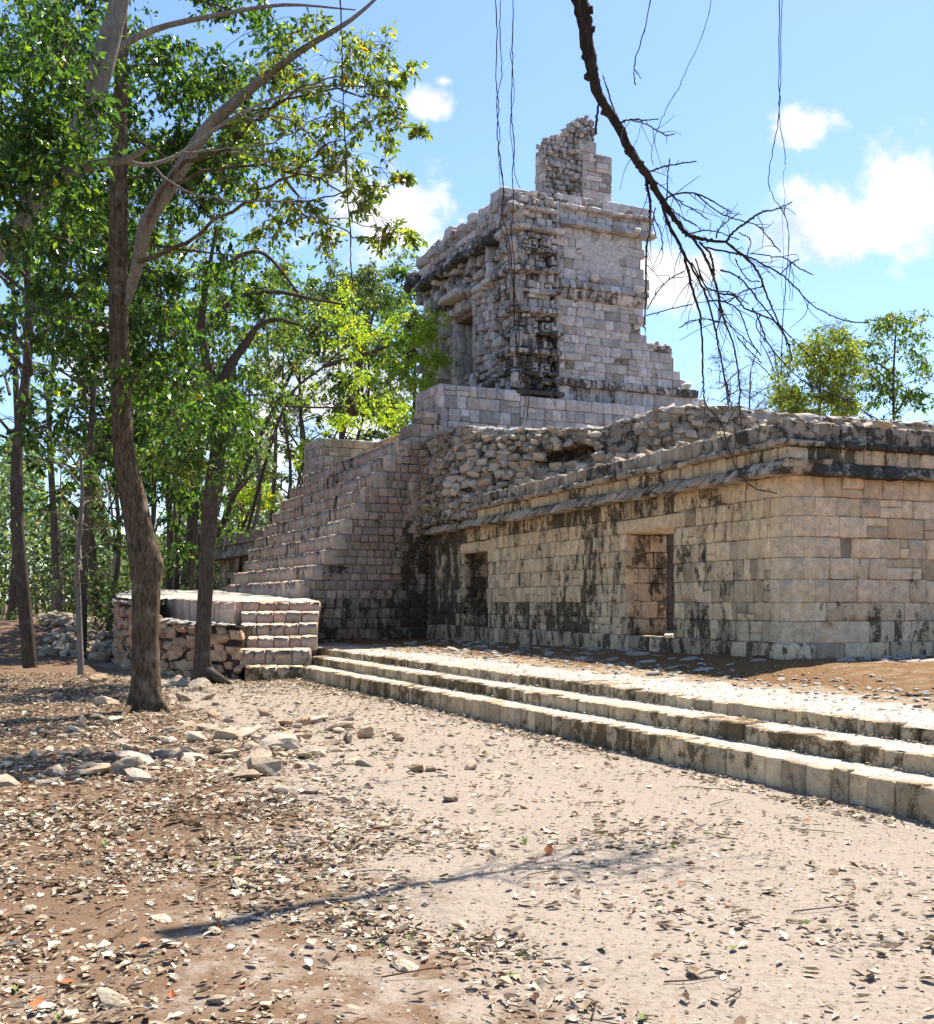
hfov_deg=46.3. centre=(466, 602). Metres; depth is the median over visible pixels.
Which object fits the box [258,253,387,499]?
woodland tree
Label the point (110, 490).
woodland tree
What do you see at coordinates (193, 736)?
rock
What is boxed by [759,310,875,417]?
woodland tree
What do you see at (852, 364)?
woodland tree
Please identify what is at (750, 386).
woodland tree
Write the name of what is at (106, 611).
bush
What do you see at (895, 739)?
leaf litter
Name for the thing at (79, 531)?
woodland tree
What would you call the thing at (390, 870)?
fallen twigs
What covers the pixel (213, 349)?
woodland tree
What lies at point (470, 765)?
rock
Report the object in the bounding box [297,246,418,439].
woodland tree
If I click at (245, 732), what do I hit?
rock
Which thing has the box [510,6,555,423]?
hanging vine
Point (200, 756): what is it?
rock
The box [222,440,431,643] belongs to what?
great stairway
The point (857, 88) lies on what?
sky
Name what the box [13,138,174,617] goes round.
woodland tree
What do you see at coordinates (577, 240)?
masked temple
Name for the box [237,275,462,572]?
lime green tree
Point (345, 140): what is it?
hanging vine
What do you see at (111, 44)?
broadleaf tree
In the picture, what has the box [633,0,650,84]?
hanging vine
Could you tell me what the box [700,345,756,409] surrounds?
woodland tree
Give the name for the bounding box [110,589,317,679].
stair platform
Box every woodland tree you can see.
[0,0,162,667]
[0,126,85,620]
[0,180,108,612]
[0,180,179,657]
[7,328,200,630]
[8,431,127,676]
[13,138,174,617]
[48,360,204,584]
[63,286,201,577]
[82,231,244,617]
[104,180,264,589]
[106,396,234,589]
[134,286,259,590]
[148,400,208,588]
[166,402,237,554]
[181,398,269,589]
[194,257,381,589]
[202,326,298,532]
[203,437,314,588]
[222,378,280,530]
[228,277,368,530]
[246,262,330,524]
[251,338,322,515]
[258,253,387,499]
[264,387,314,486]
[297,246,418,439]
[311,322,404,440]
[329,300,420,440]
[380,289,422,436]
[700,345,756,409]
[728,356,777,409]
[744,338,809,410]
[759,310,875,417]
[764,386,826,413]
[807,320,875,418]
[824,308,933,423]
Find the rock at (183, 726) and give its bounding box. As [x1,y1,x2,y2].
[178,724,185,730]
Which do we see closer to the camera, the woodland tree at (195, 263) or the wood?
the woodland tree at (195, 263)
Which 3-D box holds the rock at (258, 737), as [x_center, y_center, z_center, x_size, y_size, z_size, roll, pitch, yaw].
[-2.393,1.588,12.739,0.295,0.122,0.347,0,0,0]
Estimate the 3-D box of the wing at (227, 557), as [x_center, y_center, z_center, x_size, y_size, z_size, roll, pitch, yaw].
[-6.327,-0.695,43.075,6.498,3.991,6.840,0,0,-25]
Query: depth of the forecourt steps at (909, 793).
11.54 m
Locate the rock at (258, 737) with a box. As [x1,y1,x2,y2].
[250,734,268,742]
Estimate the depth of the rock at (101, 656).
29.61 m
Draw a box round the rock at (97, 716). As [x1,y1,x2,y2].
[90,713,105,719]
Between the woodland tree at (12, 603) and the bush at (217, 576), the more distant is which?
the bush at (217, 576)
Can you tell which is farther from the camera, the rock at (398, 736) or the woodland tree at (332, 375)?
the woodland tree at (332, 375)
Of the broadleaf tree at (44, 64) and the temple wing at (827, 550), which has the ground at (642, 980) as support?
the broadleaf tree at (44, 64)
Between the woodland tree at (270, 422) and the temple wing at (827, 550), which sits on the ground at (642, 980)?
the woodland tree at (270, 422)
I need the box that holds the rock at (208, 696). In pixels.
[200,693,215,699]
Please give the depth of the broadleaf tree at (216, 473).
21.85 m
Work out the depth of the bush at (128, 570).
45.85 m
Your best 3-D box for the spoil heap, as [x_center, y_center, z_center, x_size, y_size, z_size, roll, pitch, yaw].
[-12.371,0.972,36.861,4.397,1.416,12.913,0,0,-22]
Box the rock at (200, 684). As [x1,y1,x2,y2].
[187,678,212,691]
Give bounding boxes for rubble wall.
[415,403,933,527]
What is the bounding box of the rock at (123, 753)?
[114,750,153,759]
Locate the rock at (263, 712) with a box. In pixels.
[258,708,272,715]
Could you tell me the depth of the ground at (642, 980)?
6.11 m
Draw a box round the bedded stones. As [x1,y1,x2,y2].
[386,638,933,674]
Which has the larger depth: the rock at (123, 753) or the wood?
the wood
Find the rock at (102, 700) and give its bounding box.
[93,696,118,705]
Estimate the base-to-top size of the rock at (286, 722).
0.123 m
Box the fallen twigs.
[0,674,878,1023]
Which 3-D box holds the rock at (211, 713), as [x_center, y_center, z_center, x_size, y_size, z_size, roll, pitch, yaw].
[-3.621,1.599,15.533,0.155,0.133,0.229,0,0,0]
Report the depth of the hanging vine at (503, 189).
12.00 m
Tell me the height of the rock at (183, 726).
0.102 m
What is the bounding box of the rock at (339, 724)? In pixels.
[324,721,352,730]
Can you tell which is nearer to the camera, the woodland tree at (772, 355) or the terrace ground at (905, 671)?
the terrace ground at (905, 671)
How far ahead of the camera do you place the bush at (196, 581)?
45.53 m
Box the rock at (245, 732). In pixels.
[237,725,260,737]
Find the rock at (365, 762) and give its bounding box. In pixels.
[356,758,374,766]
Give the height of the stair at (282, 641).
1.850 m
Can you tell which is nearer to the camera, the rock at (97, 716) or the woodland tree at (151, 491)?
the rock at (97, 716)
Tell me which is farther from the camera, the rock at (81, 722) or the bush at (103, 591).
the bush at (103, 591)
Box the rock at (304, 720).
[296,716,310,725]
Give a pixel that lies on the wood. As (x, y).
(106, 558)
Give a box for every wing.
[215,529,263,589]
[420,415,933,659]
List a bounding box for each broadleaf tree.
[0,0,401,717]
[0,0,432,270]
[106,216,354,684]
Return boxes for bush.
[0,555,113,623]
[14,562,131,635]
[59,578,131,619]
[88,562,181,605]
[99,571,215,603]
[161,562,219,589]
[180,556,219,587]
[197,526,256,582]
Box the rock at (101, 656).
[94,651,110,661]
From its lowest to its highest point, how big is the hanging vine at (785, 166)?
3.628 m
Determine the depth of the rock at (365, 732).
13.02 m
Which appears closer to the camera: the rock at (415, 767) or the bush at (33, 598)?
the rock at (415, 767)
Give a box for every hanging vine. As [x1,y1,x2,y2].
[339,0,352,288]
[495,0,525,385]
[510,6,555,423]
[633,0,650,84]
[634,2,710,164]
[768,0,788,374]
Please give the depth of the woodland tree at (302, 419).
47.54 m
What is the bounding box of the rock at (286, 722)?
[278,720,293,725]
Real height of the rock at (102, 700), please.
0.197 m
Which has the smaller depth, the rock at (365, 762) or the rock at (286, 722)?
the rock at (365, 762)
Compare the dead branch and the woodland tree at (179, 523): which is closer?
the dead branch
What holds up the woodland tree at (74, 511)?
on the ground at (642, 980)
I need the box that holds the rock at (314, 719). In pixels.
[296,715,328,723]
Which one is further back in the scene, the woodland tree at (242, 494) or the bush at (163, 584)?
the woodland tree at (242, 494)
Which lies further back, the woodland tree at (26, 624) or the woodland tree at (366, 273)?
the woodland tree at (366, 273)
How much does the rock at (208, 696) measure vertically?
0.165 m
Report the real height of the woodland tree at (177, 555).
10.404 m
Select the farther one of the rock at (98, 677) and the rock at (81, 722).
the rock at (98, 677)
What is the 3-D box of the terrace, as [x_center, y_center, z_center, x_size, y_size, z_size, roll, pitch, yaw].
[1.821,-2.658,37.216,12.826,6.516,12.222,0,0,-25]
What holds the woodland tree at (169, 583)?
on the ground at (642, 980)
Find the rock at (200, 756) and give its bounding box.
[183,752,211,759]
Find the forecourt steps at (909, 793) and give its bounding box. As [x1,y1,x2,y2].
[302,643,933,824]
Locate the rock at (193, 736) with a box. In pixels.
[188,731,207,741]
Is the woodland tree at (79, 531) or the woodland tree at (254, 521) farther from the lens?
the woodland tree at (254, 521)
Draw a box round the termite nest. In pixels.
[344,395,356,415]
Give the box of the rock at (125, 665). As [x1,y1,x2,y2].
[121,662,130,669]
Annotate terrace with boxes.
[304,384,655,475]
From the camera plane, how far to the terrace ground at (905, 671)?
14.21 m
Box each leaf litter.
[0,671,933,1023]
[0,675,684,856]
[325,657,933,774]
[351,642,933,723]
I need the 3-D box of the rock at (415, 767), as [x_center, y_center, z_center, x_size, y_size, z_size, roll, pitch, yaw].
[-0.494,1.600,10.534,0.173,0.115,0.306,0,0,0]
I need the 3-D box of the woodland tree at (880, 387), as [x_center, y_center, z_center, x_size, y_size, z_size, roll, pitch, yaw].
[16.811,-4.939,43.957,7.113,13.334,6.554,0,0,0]
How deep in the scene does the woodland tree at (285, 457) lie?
59.82 m
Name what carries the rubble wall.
on the temple wing at (827, 550)
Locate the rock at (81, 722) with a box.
[76,714,85,727]
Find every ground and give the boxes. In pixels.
[0,604,933,1023]
[318,638,933,710]
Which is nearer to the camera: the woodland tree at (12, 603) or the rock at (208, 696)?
the rock at (208, 696)
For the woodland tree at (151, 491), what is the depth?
32.71 m
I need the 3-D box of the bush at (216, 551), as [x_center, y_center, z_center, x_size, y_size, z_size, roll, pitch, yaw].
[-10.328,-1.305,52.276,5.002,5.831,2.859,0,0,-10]
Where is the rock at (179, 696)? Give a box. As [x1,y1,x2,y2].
[175,693,191,701]
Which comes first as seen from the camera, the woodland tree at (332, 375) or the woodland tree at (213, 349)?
the woodland tree at (213, 349)
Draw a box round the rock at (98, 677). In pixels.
[88,674,107,682]
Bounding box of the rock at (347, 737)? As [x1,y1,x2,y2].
[342,731,352,742]
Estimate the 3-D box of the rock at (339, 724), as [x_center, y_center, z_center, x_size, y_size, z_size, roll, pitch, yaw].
[-1.643,1.598,14.006,0.376,0.160,0.279,0,0,40]
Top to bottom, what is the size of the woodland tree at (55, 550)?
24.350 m
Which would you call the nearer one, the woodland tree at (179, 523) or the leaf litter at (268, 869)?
the leaf litter at (268, 869)
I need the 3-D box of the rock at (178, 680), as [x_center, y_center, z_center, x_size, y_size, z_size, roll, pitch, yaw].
[-5.687,1.577,21.323,0.340,0.314,0.622,0,0,-41]
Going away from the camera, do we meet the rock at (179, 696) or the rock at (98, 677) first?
the rock at (179, 696)
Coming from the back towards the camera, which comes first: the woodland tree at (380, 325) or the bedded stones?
the woodland tree at (380, 325)
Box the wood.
[0,433,295,620]
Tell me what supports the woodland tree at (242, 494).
on the ground at (642, 980)
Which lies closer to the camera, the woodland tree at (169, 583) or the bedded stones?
the bedded stones
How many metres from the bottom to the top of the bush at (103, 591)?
2.749 m
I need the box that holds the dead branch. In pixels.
[571,0,872,510]
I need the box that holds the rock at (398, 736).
[392,732,404,740]
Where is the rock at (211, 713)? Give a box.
[207,710,217,717]
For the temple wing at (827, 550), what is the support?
on the terrace ground at (905, 671)
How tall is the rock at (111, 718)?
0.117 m
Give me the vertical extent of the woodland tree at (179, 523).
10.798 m
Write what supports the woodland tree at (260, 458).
on the ground at (642, 980)
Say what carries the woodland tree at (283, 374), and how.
on the ground at (642, 980)
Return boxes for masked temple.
[403,115,703,407]
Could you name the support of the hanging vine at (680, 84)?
hanging from the dead branch
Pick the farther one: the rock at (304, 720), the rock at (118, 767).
the rock at (304, 720)
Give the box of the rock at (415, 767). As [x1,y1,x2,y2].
[406,762,423,771]
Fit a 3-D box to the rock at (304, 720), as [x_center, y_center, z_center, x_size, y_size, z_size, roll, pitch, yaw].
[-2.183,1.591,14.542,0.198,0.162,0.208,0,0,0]
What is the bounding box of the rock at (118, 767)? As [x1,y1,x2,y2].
[110,756,145,776]
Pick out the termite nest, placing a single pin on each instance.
(351, 410)
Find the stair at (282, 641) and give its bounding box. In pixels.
[240,600,320,680]
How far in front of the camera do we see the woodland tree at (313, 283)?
49.86 m
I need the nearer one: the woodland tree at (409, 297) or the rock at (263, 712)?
the rock at (263, 712)
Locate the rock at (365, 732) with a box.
[357,725,374,738]
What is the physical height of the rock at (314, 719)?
0.108 m
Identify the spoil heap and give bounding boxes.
[33,610,113,658]
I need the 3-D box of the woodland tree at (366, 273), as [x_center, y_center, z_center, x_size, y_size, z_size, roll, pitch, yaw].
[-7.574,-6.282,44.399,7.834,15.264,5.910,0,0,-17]
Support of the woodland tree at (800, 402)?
on the ground at (642, 980)
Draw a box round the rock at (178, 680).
[165,675,188,686]
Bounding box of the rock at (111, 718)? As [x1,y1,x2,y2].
[104,716,123,721]
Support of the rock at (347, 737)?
on the ground at (642, 980)
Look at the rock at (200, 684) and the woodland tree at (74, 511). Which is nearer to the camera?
the rock at (200, 684)
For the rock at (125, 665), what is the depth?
26.45 m
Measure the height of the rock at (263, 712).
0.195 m
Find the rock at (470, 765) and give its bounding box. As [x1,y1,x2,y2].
[465,761,476,769]
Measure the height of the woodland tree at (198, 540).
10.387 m
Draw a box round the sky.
[0,0,933,602]
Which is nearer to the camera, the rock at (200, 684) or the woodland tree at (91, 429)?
the rock at (200, 684)

